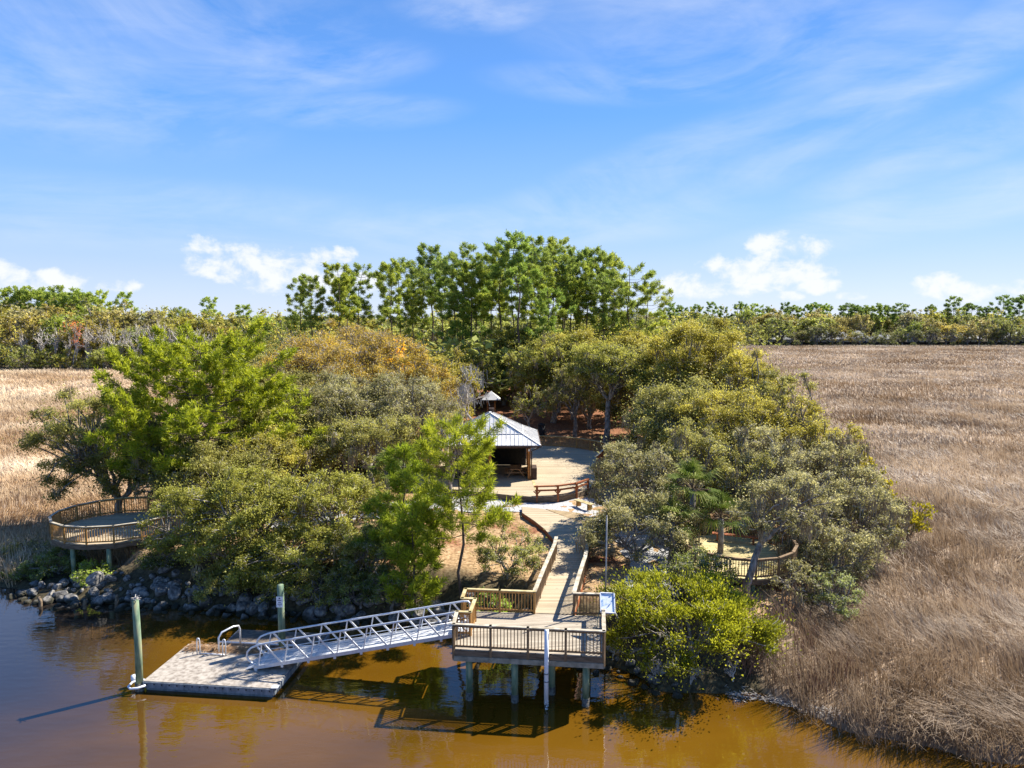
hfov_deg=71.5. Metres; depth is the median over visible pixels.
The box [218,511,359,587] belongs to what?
oak tree
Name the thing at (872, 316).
broadleaf tree
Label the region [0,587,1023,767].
water
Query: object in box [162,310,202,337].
broadleaf tree
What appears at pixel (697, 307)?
pine tree
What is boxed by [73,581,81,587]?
boulder
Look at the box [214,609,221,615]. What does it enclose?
boulder
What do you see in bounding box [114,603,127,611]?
boulder
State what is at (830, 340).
house
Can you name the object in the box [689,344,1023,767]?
marsh grass
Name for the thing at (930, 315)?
broadleaf tree
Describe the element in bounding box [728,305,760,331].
broadleaf tree
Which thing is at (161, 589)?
boulder
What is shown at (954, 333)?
broadleaf tree
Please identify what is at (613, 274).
pine tree
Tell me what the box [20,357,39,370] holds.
shrub
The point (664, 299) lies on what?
pine tree
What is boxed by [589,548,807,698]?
cedar bush
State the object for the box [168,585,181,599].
boulder
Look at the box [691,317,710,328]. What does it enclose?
broadleaf tree
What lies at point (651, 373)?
oak tree
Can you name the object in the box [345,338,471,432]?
oak tree
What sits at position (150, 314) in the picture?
broadleaf tree
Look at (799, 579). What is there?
oak tree
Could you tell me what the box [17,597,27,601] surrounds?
boulder
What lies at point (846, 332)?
broadleaf tree
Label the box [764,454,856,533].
oak tree
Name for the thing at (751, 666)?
dead reeds
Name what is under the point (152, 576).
boulder
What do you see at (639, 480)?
oak tree
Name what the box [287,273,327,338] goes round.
pine tree
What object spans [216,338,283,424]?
oak tree
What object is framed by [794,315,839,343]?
broadleaf tree
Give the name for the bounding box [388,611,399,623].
boulder
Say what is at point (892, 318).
pine tree
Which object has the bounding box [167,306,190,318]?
pine tree
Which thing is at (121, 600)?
boulder
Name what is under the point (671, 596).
shrub
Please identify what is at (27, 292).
pine tree
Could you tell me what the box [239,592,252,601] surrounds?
boulder
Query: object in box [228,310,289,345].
broadleaf tree
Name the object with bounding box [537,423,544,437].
trash bin
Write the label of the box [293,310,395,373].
oak tree
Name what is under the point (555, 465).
pavilion deck
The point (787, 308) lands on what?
pine tree
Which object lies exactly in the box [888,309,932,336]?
broadleaf tree
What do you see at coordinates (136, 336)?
bare tree
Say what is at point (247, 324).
broadleaf tree
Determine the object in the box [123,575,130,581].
boulder
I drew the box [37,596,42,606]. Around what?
wooden stake
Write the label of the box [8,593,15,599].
boulder
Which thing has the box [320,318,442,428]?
oak tree
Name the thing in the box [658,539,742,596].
oak tree
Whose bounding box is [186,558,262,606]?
bush
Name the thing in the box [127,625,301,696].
floating dock
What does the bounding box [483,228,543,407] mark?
pine tree
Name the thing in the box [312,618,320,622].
boulder
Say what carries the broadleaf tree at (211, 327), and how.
on the ground at (716, 681)
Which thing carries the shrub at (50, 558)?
on the ground at (716, 681)
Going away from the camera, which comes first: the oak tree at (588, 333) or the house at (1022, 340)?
the oak tree at (588, 333)
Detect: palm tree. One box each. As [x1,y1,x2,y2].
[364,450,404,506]
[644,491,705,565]
[657,456,726,545]
[696,489,754,553]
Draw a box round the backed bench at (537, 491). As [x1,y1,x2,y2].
[533,478,588,502]
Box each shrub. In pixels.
[0,343,19,368]
[0,347,29,369]
[0,532,52,568]
[0,560,62,582]
[4,345,40,369]
[14,545,87,580]
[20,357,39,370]
[29,351,48,368]
[33,347,65,368]
[52,348,84,368]
[54,356,70,368]
[69,558,117,588]
[73,360,85,367]
[81,358,99,370]
[84,348,110,368]
[85,342,131,367]
[116,344,145,368]
[130,543,192,569]
[299,464,335,473]
[353,450,362,470]
[366,465,384,484]
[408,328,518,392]
[411,332,450,354]
[467,586,513,611]
[468,516,551,585]
[479,340,532,404]
[493,347,530,403]
[613,435,636,447]
[631,578,688,610]
[648,482,672,494]
[655,519,682,539]
[675,509,717,530]
[680,509,710,534]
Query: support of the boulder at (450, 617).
on the ground at (716, 681)
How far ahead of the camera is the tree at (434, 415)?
55.33 m
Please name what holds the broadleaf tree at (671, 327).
on the ground at (716, 681)
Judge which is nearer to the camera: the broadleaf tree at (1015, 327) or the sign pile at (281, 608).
the sign pile at (281, 608)
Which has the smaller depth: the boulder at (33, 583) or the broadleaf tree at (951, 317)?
the boulder at (33, 583)
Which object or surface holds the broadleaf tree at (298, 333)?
on the ground at (716, 681)
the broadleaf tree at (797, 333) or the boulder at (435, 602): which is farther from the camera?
the broadleaf tree at (797, 333)
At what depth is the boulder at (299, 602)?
39.68 m
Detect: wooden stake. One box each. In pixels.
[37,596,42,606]
[115,594,117,607]
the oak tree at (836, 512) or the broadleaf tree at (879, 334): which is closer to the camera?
the oak tree at (836, 512)
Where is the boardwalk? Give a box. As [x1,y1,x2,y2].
[522,507,590,614]
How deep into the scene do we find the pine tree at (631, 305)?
122.42 m
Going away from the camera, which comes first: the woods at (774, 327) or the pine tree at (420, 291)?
the pine tree at (420, 291)
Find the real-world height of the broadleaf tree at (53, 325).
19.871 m
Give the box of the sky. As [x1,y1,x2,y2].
[0,0,1023,318]
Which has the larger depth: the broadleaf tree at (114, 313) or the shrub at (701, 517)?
the broadleaf tree at (114, 313)
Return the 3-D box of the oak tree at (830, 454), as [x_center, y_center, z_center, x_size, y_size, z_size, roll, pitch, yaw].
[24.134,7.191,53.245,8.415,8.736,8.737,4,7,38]
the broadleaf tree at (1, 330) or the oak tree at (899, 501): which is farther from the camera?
the broadleaf tree at (1, 330)
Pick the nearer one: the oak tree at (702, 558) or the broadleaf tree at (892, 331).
the oak tree at (702, 558)
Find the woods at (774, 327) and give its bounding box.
[111,318,780,346]
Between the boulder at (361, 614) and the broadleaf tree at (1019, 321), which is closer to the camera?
the boulder at (361, 614)
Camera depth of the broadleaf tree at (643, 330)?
173.19 m
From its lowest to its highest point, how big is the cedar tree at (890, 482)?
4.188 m
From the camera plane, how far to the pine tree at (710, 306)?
472.10 m
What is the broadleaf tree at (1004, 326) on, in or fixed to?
on the ground at (716, 681)
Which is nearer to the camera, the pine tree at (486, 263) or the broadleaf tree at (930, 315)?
the pine tree at (486, 263)
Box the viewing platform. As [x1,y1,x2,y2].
[452,588,605,706]
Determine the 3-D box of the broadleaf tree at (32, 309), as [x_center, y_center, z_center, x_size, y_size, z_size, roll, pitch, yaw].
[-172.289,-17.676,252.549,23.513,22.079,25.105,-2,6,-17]
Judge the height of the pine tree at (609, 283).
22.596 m
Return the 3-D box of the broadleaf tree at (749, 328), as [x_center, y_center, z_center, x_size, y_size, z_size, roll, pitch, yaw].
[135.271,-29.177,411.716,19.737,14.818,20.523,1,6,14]
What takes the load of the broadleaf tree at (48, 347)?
on the ground at (716, 681)
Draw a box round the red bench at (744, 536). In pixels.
[712,532,757,544]
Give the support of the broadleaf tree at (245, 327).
on the ground at (716, 681)
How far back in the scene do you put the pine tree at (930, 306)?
464.90 m
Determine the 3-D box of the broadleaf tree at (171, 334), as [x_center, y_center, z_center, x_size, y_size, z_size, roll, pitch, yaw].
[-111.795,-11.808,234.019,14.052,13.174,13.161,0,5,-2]
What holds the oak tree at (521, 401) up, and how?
on the ground at (716, 681)
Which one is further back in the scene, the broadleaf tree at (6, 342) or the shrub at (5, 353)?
the broadleaf tree at (6, 342)
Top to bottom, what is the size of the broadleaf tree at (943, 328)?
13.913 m
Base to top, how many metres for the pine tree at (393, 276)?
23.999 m
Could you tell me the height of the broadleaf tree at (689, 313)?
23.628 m
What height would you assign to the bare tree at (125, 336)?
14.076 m
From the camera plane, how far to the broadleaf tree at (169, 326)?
234.53 m
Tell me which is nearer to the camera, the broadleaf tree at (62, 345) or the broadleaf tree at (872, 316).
the broadleaf tree at (62, 345)
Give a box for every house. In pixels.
[768,335,790,341]
[809,332,852,341]
[851,331,868,341]
[907,334,927,341]
[945,334,980,341]
[992,332,1023,341]
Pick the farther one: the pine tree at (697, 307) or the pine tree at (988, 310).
the pine tree at (988, 310)
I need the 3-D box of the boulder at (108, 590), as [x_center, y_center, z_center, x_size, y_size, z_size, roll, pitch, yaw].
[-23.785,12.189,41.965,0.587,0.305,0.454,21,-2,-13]
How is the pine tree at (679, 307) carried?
on the ground at (716, 681)
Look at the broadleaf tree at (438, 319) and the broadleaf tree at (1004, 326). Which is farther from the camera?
the broadleaf tree at (1004, 326)
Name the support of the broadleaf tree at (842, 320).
on the ground at (716, 681)
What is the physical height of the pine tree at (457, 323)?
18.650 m
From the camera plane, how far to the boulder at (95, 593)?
41.66 m
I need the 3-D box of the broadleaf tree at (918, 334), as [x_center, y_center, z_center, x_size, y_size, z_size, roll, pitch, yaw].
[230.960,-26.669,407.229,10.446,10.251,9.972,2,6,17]
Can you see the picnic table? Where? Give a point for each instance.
(515, 467)
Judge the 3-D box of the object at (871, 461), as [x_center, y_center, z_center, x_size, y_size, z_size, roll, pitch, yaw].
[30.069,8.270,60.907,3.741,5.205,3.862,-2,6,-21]
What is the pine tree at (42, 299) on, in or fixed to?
on the ground at (716, 681)
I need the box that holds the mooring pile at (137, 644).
[132,594,144,691]
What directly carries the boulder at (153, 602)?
on the ground at (716, 681)
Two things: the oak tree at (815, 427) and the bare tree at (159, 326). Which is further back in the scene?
the bare tree at (159, 326)
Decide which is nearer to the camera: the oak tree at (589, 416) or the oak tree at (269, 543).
the oak tree at (269, 543)
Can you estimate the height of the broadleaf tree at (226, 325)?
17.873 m
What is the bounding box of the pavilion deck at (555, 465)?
[426,436,607,502]
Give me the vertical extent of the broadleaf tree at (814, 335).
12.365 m
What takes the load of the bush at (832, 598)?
on the ground at (716, 681)
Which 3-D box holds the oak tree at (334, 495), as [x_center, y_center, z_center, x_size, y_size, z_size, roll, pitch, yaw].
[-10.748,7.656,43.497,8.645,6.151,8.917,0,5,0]
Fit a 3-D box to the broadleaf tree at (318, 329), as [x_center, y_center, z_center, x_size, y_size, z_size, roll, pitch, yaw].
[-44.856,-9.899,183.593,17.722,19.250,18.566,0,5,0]
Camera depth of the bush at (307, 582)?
39.07 m
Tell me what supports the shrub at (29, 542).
on the ground at (716, 681)
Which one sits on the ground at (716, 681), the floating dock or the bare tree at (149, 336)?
the bare tree at (149, 336)
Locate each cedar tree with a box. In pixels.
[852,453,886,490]
[878,478,899,514]
[894,500,937,537]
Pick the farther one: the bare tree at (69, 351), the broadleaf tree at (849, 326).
the broadleaf tree at (849, 326)
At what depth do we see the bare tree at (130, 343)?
219.37 m
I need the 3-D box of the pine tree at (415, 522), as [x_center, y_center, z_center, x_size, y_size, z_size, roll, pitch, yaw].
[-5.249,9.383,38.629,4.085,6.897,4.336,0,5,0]
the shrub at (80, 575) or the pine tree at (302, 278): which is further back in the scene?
the pine tree at (302, 278)
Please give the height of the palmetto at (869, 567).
1.848 m
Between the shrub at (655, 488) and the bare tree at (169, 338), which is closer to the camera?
the shrub at (655, 488)
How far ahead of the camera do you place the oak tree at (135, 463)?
51.76 m
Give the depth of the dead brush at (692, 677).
31.60 m
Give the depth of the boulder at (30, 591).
42.05 m
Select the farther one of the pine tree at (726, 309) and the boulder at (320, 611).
the pine tree at (726, 309)
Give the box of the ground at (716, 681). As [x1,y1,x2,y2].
[0,319,1023,764]
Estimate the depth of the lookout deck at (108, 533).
45.82 m
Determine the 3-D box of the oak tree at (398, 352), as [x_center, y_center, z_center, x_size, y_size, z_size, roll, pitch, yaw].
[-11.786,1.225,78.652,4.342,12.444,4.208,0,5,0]
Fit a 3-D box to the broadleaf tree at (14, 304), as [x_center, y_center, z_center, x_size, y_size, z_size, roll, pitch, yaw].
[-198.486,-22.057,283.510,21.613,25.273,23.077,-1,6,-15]
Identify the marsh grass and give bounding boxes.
[0,367,225,587]
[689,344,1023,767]
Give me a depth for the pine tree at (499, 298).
121.61 m
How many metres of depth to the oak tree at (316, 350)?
76.59 m
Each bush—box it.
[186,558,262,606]
[207,546,299,598]
[248,559,324,608]
[288,561,356,610]
[322,562,383,612]
[364,562,423,610]
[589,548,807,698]
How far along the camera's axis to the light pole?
34.33 m
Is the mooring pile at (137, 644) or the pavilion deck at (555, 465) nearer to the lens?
the mooring pile at (137, 644)
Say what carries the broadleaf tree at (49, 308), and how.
on the ground at (716, 681)
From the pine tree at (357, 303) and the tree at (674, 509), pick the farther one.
the pine tree at (357, 303)
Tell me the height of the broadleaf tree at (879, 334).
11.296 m
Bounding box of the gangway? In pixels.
[245,600,470,670]
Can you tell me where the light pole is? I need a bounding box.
[605,516,607,615]
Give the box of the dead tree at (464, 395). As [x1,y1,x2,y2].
[444,363,490,422]
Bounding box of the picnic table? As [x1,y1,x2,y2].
[505,465,526,476]
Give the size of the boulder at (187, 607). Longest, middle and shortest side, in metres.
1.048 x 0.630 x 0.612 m
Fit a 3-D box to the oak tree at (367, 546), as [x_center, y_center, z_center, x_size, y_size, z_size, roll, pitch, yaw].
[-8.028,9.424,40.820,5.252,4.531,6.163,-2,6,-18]
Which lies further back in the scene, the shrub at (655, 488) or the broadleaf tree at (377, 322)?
the broadleaf tree at (377, 322)
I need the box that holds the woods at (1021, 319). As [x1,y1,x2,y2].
[633,311,1023,334]
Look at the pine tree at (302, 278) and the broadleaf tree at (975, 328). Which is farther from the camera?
the broadleaf tree at (975, 328)
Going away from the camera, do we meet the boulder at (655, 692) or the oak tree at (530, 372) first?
the boulder at (655, 692)
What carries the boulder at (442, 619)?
on the ground at (716, 681)
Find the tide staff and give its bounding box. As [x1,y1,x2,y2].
[544,629,548,709]
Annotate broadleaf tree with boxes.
[0,297,28,357]
[0,302,19,328]
[0,303,51,357]
[0,305,20,336]
[0,309,57,356]
[0,324,19,357]
[0,329,17,365]
[1,307,23,346]
[11,323,57,364]
[19,297,90,346]
[33,309,85,366]
[33,326,68,355]
[49,302,102,354]
[55,317,115,365]
[57,331,97,366]
[66,302,104,358]
[67,294,134,341]
[77,309,147,366]
[85,305,124,331]
[92,304,141,346]
[94,299,146,340]
[95,328,137,362]
[116,326,148,353]
[117,305,179,340]
[134,309,153,356]
[134,315,189,354]
[145,305,176,327]
[155,329,186,354]
[160,306,193,338]
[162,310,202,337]
[174,328,206,351]
[175,312,213,331]
[191,309,213,329]
[195,311,244,339]
[195,322,244,360]
[207,315,237,350]
[223,312,257,326]
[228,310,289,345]
[234,316,274,349]
[238,314,270,344]
[253,335,276,343]
[254,307,282,327]
[266,309,299,347]
[266,317,325,338]
[268,321,325,345]
[276,310,330,344]
[285,319,337,347]
[309,309,345,339]
[317,310,385,343]
[317,318,391,343]
[351,311,415,343]
[366,317,435,345]
[400,312,442,341]
[401,313,467,344]
[425,309,482,341]
[438,319,476,356]
[453,312,498,357]
[465,314,548,353]
[504,314,555,334]
[537,314,585,342]
[581,308,661,342]
[605,327,665,342]
[636,315,666,321]
[652,314,690,346]
[655,315,706,345]
[675,307,704,322]
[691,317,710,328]
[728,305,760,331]
[730,323,759,340]
[741,327,758,345]
[746,317,763,344]
[748,316,768,339]
[751,313,778,341]
[762,305,798,331]
[763,329,776,344]
[764,313,794,343]
[766,318,796,343]
[781,332,797,345]
[792,330,809,345]
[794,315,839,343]
[795,330,810,345]
[799,308,836,332]
[805,326,827,344]
[825,327,845,343]
[831,314,853,332]
[833,325,852,345]
[842,315,862,332]
[844,312,875,336]
[847,330,864,343]
[849,304,893,336]
[851,331,869,345]
[866,318,893,335]
[868,334,881,344]
[872,327,885,344]
[879,332,897,345]
[882,316,900,333]
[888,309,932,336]
[888,330,905,344]
[889,318,919,341]
[893,326,912,344]
[901,320,929,343]
[907,330,923,342]
[912,305,945,335]
[921,318,944,344]
[924,309,950,341]
[925,326,940,342]
[934,309,967,336]
[934,322,968,344]
[941,324,976,344]
[944,327,962,342]
[948,310,975,332]
[961,329,978,344]
[967,318,996,345]
[972,322,991,339]
[976,310,1009,336]
[981,317,1010,345]
[981,330,998,341]
[983,313,1013,336]
[991,316,1023,345]
[994,330,1015,343]
[1006,315,1022,329]
[1006,330,1021,345]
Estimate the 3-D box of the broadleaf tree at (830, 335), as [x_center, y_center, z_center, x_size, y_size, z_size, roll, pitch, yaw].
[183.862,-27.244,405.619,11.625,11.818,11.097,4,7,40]
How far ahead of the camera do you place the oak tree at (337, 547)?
40.07 m
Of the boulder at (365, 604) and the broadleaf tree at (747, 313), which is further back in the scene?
the broadleaf tree at (747, 313)
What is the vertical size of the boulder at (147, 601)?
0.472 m
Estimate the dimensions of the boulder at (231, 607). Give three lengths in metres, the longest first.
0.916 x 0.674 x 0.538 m
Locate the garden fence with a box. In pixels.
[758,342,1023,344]
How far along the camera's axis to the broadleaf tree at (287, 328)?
248.02 m
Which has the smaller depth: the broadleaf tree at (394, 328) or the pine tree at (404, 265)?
the pine tree at (404, 265)
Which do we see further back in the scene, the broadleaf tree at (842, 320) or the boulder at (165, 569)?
the broadleaf tree at (842, 320)
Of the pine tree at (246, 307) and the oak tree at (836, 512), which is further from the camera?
the pine tree at (246, 307)
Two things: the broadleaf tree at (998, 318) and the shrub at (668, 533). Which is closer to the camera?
the shrub at (668, 533)
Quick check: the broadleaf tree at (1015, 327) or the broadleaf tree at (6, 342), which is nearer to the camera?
the broadleaf tree at (6, 342)
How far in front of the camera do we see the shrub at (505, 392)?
115.82 m
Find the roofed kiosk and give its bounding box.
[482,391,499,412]
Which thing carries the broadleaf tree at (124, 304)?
on the ground at (716, 681)
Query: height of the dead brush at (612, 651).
1.218 m
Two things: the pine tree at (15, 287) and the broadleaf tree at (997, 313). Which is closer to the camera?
the pine tree at (15, 287)
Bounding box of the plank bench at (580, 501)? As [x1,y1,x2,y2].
[574,499,594,509]
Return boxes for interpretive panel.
[593,592,617,628]
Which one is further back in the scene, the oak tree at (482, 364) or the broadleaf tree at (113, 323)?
the broadleaf tree at (113, 323)
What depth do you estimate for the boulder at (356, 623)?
38.16 m
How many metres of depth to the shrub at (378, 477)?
60.38 m
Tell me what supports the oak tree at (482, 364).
on the ground at (716, 681)
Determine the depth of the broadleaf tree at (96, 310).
256.87 m
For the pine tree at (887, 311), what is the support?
on the ground at (716, 681)
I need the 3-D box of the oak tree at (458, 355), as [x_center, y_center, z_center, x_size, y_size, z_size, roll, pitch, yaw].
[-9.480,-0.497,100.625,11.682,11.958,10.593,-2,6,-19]
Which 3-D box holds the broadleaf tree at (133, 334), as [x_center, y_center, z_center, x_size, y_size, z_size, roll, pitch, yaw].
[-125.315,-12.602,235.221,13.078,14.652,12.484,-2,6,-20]
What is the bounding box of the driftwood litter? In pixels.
[725,685,849,722]
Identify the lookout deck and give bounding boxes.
[48,496,261,574]
[674,517,798,592]
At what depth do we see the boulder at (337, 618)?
38.44 m
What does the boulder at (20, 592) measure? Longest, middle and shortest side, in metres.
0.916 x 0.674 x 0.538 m
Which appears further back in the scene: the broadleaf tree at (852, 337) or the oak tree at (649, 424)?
the broadleaf tree at (852, 337)
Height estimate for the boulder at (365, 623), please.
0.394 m
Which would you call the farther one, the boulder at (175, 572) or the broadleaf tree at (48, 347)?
the broadleaf tree at (48, 347)
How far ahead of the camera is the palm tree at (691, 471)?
43.07 m
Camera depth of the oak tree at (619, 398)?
83.43 m
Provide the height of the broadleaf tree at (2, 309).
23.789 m
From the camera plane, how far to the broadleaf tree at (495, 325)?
162.43 m
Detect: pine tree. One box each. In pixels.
[0,285,25,308]
[0,287,21,306]
[14,285,44,311]
[27,286,52,307]
[35,293,59,356]
[36,284,69,312]
[56,286,98,358]
[82,292,100,312]
[82,314,329,480]
[86,289,112,327]
[112,291,139,325]
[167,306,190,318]
[198,296,221,321]
[234,304,254,328]
[283,277,316,339]
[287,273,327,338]
[314,261,361,329]
[324,271,365,325]
[340,262,376,345]
[353,440,446,572]
[373,258,411,336]
[374,256,428,336]
[376,497,449,615]
[387,279,436,340]
[395,411,523,599]
[403,259,443,339]
[404,240,446,340]
[419,251,481,338]
[424,260,461,341]
[436,295,476,349]
[438,241,489,353]
[455,259,490,336]
[457,273,497,400]
[459,252,506,394]
[480,243,518,400]
[480,264,508,338]
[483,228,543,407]
[495,268,535,387]
[513,245,555,329]
[519,263,567,404]
[523,287,576,406]
[525,245,586,327]
[526,234,560,332]
[543,236,576,327]
[552,271,594,335]
[554,260,568,328]
[558,247,594,323]
[567,260,612,331]
[574,272,630,342]
[575,244,614,340]
[591,250,631,334]
[597,283,636,342]
[599,261,664,339]
[619,280,674,340]
[658,302,679,320]
[672,305,688,320]
[689,304,703,319]
[703,301,721,319]
[717,305,733,317]
[733,300,748,318]
[748,303,765,321]
[762,306,773,313]
[774,302,791,322]
[783,304,802,332]
[800,304,814,317]
[807,302,828,313]
[820,303,832,314]
[837,303,858,316]
[846,305,865,322]
[858,305,876,334]
[871,302,887,334]
[878,304,893,329]
[889,303,916,341]
[923,304,936,318]
[943,296,969,324]
[962,303,985,322]
[981,306,994,340]
[989,294,1013,319]
[1006,294,1023,318]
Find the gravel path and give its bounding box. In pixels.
[266,457,692,591]
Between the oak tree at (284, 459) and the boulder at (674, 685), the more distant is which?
the oak tree at (284, 459)
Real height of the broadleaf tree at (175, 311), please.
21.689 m
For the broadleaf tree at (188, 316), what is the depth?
268.33 m
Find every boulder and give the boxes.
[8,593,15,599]
[15,589,27,596]
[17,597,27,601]
[23,599,31,603]
[26,587,38,596]
[29,580,38,586]
[38,581,46,588]
[42,596,54,604]
[51,590,67,600]
[52,583,62,589]
[55,595,63,602]
[59,578,68,586]
[63,593,78,602]
[70,600,80,607]
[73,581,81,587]
[80,597,88,604]
[86,571,103,585]
[88,586,98,593]
[90,590,99,596]
[90,595,104,605]
[96,581,106,588]
[101,592,115,603]
[103,588,112,591]
[105,574,116,581]
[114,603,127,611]
[118,597,124,602]
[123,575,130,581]
[124,595,132,602]
[131,586,147,595]
[133,589,148,597]
[138,596,144,607]
[143,598,151,604]
[149,573,155,579]
[150,582,161,590]
[151,599,156,605]
[153,576,164,582]
[153,606,162,613]
[155,583,169,596]
[157,565,172,573]
[157,601,170,609]
[167,578,181,587]
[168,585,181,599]
[171,569,179,576]
[171,603,179,608]
[183,603,200,611]
[185,588,193,596]
[199,595,212,609]
[206,608,215,615]
[212,604,225,611]
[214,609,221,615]
[222,613,232,618]
[226,602,236,612]
[236,599,251,612]
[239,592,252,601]
[240,613,248,619]
[245,601,259,615]
[253,593,264,601]
[257,611,267,619]
[258,601,268,612]
[268,614,277,620]
[289,587,300,600]
[296,593,311,605]
[302,605,315,620]
[306,616,315,623]
[307,592,320,600]
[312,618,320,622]
[314,601,327,617]
[330,615,341,624]
[333,601,346,617]
[340,621,350,626]
[342,603,355,614]
[349,615,359,626]
[352,595,361,605]
[356,611,365,616]
[361,620,368,625]
[362,597,373,607]
[374,594,384,604]
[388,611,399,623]
[391,595,402,605]
[400,618,408,625]
[409,620,418,627]
[411,603,423,616]
[425,619,437,625]
[430,601,443,614]
[432,607,445,615]
[435,617,451,625]
[444,610,454,618]
[593,669,598,675]
[604,665,611,669]
[625,659,635,667]
[627,679,638,685]
[632,667,641,673]
[640,684,647,688]
[645,674,656,683]
[651,689,660,695]
[652,678,661,684]
[656,667,666,675]
[671,682,677,688]
[672,691,682,698]
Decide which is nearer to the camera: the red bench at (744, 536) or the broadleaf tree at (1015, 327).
the red bench at (744, 536)
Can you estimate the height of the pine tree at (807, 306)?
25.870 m
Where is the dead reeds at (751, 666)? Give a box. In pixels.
[737,593,871,701]
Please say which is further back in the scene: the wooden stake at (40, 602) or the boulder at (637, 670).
the wooden stake at (40, 602)
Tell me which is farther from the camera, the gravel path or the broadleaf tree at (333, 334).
the broadleaf tree at (333, 334)
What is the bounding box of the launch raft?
[220,629,329,647]
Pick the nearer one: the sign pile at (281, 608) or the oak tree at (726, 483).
the sign pile at (281, 608)
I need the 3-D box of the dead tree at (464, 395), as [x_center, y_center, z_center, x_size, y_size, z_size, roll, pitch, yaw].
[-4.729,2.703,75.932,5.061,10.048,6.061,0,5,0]
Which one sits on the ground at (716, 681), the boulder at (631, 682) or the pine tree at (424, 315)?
the pine tree at (424, 315)
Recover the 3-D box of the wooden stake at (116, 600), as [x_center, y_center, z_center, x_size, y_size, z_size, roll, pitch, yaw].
[-22.564,12.790,40.561,0.245,1.573,0.206,-2,6,-22]
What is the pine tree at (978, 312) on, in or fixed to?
on the ground at (716, 681)
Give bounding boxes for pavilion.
[444,408,541,479]
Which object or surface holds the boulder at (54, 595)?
on the ground at (716, 681)
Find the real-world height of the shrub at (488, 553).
3.500 m
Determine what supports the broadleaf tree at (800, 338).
on the ground at (716, 681)
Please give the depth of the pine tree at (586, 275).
125.11 m
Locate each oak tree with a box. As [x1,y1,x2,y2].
[2,375,174,513]
[115,412,198,512]
[119,443,197,513]
[125,475,246,566]
[141,420,313,515]
[156,506,273,578]
[159,450,333,568]
[201,379,352,476]
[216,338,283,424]
[216,417,332,494]
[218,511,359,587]
[241,361,367,422]
[244,318,369,387]
[256,460,394,554]
[274,360,427,476]
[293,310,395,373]
[295,518,385,575]
[309,402,429,488]
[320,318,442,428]
[329,510,420,594]
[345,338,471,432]
[365,357,470,458]
[383,339,414,386]
[407,349,477,417]
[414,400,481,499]
[431,345,484,400]
[452,341,505,407]
[477,320,546,396]
[493,325,594,423]
[506,383,549,426]
[529,321,609,419]
[533,359,597,436]
[544,380,560,412]
[549,361,624,428]
[557,325,657,444]
[564,473,718,566]
[581,429,711,530]
[585,332,690,429]
[592,317,664,408]
[594,448,651,508]
[610,357,758,466]
[618,359,705,417]
[619,383,700,450]
[624,304,790,413]
[647,410,746,510]
[657,372,821,481]
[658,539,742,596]
[702,344,797,420]
[706,443,781,530]
[712,418,829,498]
[722,463,845,597]
[743,359,825,442]
[747,465,864,538]
[760,550,824,610]
[761,384,839,465]
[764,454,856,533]
[770,492,843,565]
[781,519,871,587]
[785,410,875,489]
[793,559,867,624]
[795,430,897,497]
[800,521,889,593]
[821,470,916,571]
[847,484,913,534]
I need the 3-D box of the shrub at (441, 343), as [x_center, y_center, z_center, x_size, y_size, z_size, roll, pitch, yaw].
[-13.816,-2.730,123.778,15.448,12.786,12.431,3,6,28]
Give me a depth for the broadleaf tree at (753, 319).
412.20 m
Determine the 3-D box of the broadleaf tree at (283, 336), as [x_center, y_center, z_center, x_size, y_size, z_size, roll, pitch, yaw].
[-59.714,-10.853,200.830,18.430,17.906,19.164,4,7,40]
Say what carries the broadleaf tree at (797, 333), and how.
on the ground at (716, 681)
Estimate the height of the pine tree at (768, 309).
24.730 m
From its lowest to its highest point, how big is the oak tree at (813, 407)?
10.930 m
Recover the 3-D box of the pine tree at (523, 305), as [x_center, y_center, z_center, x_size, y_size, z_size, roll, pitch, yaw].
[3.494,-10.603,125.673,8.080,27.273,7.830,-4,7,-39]
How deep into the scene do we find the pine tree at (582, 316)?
127.25 m
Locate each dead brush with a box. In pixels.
[606,644,618,659]
[648,659,663,675]
[689,668,702,683]
[724,660,742,681]
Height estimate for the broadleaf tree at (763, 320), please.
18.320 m
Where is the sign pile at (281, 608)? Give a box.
[276,584,285,648]
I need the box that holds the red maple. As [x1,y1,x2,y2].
[59,320,85,368]
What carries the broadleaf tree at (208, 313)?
on the ground at (716, 681)
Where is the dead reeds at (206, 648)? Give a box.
[182,641,295,656]
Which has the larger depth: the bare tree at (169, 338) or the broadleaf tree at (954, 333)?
the broadleaf tree at (954, 333)
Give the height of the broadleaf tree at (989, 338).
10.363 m
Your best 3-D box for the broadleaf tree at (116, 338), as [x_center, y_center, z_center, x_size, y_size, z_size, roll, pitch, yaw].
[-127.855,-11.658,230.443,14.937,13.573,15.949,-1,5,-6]
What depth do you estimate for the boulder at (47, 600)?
41.07 m
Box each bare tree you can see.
[17,329,33,368]
[33,327,54,367]
[47,328,62,368]
[62,336,74,368]
[78,325,96,368]
[87,324,107,368]
[92,333,102,367]
[102,324,116,366]
[116,336,128,364]
[119,327,133,358]
[119,327,144,364]
[133,324,145,354]
[145,325,154,344]
[153,320,166,354]
[168,329,177,348]
[194,327,210,365]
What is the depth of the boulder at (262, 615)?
39.06 m
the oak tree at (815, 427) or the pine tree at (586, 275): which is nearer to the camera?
the oak tree at (815, 427)
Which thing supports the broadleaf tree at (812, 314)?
on the ground at (716, 681)
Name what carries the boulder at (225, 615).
on the ground at (716, 681)
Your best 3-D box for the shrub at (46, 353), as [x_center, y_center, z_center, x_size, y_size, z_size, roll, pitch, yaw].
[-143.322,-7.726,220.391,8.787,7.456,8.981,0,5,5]

